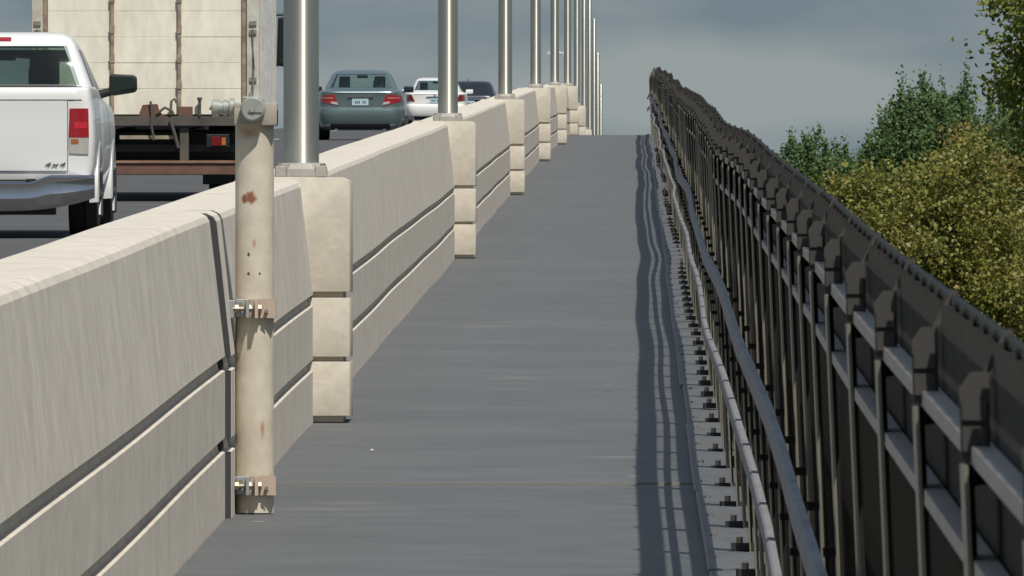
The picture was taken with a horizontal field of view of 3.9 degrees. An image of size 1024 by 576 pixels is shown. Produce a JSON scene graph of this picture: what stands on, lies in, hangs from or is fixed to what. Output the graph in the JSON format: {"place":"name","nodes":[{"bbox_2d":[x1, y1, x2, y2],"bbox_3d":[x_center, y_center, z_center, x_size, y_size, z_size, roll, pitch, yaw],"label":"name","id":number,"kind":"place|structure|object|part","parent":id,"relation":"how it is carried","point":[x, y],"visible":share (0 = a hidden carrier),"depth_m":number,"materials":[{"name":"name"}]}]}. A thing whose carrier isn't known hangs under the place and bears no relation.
{"place":"outdoors","nodes":[
{"label":"outdoors","id":0,"kind":"place"},
{"bbox_2d":[0,128,390,258],"bbox_3d":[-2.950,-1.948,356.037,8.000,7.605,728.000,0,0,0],"label":"road","id":1,"kind":"structure","parent":0,"point":[136,194],"depth_m":172.97,"materials":[{"name":"grey asphalt"}]},
{"bbox_2d":[0,32,136,234],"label":"pickup truck","id":2,"kind":"object","parent":1,"relation":"on","point":[57,143],"visible":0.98,"depth_m":136.71,"materials":[{"name":"white paint"}]},
{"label":"side window","id":3,"kind":"part","parent":2,"relation":"part of","materials":[{"name":"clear glass"}]},
{"bbox_2d":[32,0,282,188],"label":"box truck","id":4,"kind":"object","parent":1,"relation":"on","point":[185,62],"visible":0.53,"depth_m":169.73,"materials":[{"name":"beige metal"}]},
{"bbox_2d":[319,70,413,139],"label":"sedan car","id":5,"kind":"object","parent":1,"relation":"on","point":[377,106],"visible":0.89,"depth_m":311.22,"materials":[{"name":"grey paint"}]},
{"bbox_2d":[402,78,472,123],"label":"white sedan","id":6,"kind":"object","parent":1,"relation":"on","point":[422,103],"visible":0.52,"depth_m":437.62,"materials":[{"name":"white paint"}]},
{"bbox_2d":[458,79,495,103],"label":"suv car","id":7,"kind":"object","parent":1,"relation":"on","point":[483,89],"visible":0.23,"depth_m":513.18,"materials":[{"name":"black paint"}]},
{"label":"rear window","id":8,"kind":"part","parent":7,"relation":"part of","materials":[{"name":"black glass"}]},
{"bbox_2d":[175,135,708,575],"bbox_3d":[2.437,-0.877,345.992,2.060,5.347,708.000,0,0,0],"label":"walkway","id":9,"kind":"structure","parent":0,"point":[532,340],"depth_m":65.96,"materials":[{"name":"grey concrete"}]},
{"bbox_2d":[276,482,692,484],"bbox_3d":[-0.095,0.753,57.303,1.740,0.018,0.060,0,0,0],"label":"walkway joint","id":10,"kind":"object","parent":9,"relation":"on","point":[484,483],"visible":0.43,"depth_m":57.27,"materials":[{"name":"silver metal"}]},
{"bbox_2d":[647,67,1023,575],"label":"fence","id":11,"kind":"object","parent":9,"relation":"on","point":[867,383],"visible":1,"depth_m":26.19,"materials":[{"name":"brown metal"}]},
{"bbox_2d":[0,0,1023,164],"label":"sky","id":12,"kind":"structure","parent":0,"point":[768,67],"materials":[{"name":"grey"}]},
{"bbox_3d":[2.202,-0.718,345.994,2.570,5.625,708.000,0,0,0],"label":"bridge deck","id":13,"kind":"structure","parent":0,"visible":0},
{"bbox_2d":[0,213,224,575],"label":"parapet wall","id":14,"kind":"structure","parent":13,"relation":"on","point":[112,408],"depth_m":42.50,"materials":[{"name":"concrete"}]},
{"bbox_2d":[140,84,591,518],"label":"parapet wall","id":15,"kind":"structure","parent":13,"relation":"on","point":[375,236],"depth_m":80.57,"materials":[{"name":"concrete"}]},
{"bbox_2d":[209,93,277,512],"bbox_3d":[-0.967,0.053,53.723,0.246,1.512,0.226,0,0,0],"label":"standpipe","id":16,"kind":"object","parent":15,"relation":"attached to","point":[252,305],"visible":0.96,"depth_m":53.70,"materials":[{"name":"metal"}]},
{"bbox_2d":[274,0,327,176],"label":"metal pole","id":17,"kind":"object","parent":15,"relation":"on","point":[300,88],"visible":1,"depth_m":66.88,"materials":[{"name":"metal"}]},
{"bbox_2d":[433,0,462,120],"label":"metal pole","id":18,"kind":"object","parent":15,"relation":"on","point":[447,60],"visible":1,"depth_m":119.18,"materials":[{"name":"metal"}]},
{"bbox_2d":[495,0,514,98],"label":"metal pole","id":19,"kind":"object","parent":15,"relation":"on","point":[504,49],"visible":1,"depth_m":171.48,"materials":[{"name":"metal"}]},
{"bbox_2d":[528,0,543,87],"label":"metal pole","id":20,"kind":"object","parent":15,"relation":"on","point":[535,43],"visible":1,"depth_m":223.78,"materials":[{"name":"metal"}]},
{"bbox_2d":[548,0,560,84],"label":"metal pole","id":21,"kind":"object","parent":15,"relation":"on","point":[554,42],"visible":1,"depth_m":276.08,"materials":[{"name":"metal"}]},
{"bbox_2d":[563,0,572,85],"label":"metal pole","id":22,"kind":"object","parent":15,"relation":"on","point":[567,42],"visible":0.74,"depth_m":328.38,"materials":[{"name":"metal"}]},
{"bbox_2d":[574,0,581,105],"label":"metal pole","id":23,"kind":"object","parent":15,"relation":"on","point":[577,43],"visible":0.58,"depth_m":380.68,"materials":[{"name":"metal"}]},
{"bbox_2d":[581,0,587,128],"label":"metal pole","id":24,"kind":"object","parent":15,"relation":"on","point":[583,52],"visible":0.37,"depth_m":432.98,"materials":[{"name":"metal"}]},
{"bbox_2d":[587,0,591,129],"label":"metal pole","id":25,"kind":"object","parent":15,"relation":"on","point":[589,64],"visible":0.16,"depth_m":485.27,"materials":[{"name":"metal"}]},
{"bbox_2d":[592,19,595,134],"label":"metal pole","id":26,"kind":"object","parent":15,"relation":"on","point":[593,76],"visible":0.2,"depth_m":537.58,"materials":[{"name":"metal"}]},
{"bbox_2d":[596,53,599,134],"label":"metal pole","id":27,"kind":"object","parent":15,"relation":"on","point":[597,93],"visible":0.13,"depth_m":589.88,"materials":[{"name":"metal"}]},
{"bbox_2d":[600,83,602,134],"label":"metal pole","id":28,"kind":"object","parent":15,"relation":"on","point":[601,113],"visible":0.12,"depth_m":642.17,"materials":[{"name":"metal"}]},
{"bbox_2d":[646,134,764,575],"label":"kerb strip","id":29,"kind":"object","parent":13,"relation":"on","point":[721,557],"visible":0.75,"depth_m":63.26,"materials":[{"name":"concrete"}]},
{"label":"ground","id":30,"kind":"structure","parent":0,"visible":0},
{"bbox_2d":[772,121,865,211],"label":"green tree","id":31,"kind":"object","parent":30,"relation":"on","point":[810,164],"visible":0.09,"depth_m":334.57,"materials":[{"name":"green plant"}]},
{"bbox_2d":[811,111,1023,341],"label":"yellowing tree","id":32,"kind":"object","parent":30,"relation":"on","point":[920,221],"visible":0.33,"depth_m":249.16,"materials":[{"name":"green plant"}]},
{"bbox_2d":[845,57,1023,215],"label":"green tree","id":33,"kind":"object","parent":30,"relation":"on","point":[906,128],"visible":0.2,"depth_m":344.32,"materials":[{"name":"green plant"}]},
{"bbox_2d":[921,122,1023,342],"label":"yellowing tree","id":34,"kind":"object","parent":30,"relation":"on","point":[1014,168],"visible":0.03,"depth_m":274.61,"materials":[{"name":"green plant"}]},
{"bbox_2d":[951,0,1023,200],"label":"green tree","id":35,"kind":"object","parent":30,"relation":"on","point":[1009,83],"visible":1,"depth_m":149.84,"materials":[{"name":"green plant"}]},
{"bbox_2d":[993,87,1023,300],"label":"green tree","id":36,"kind":"object","parent":30,"relation":"on","point":[1007,119],"depth_m":368.89,"materials":[{"name":"green plant"}]}
]}

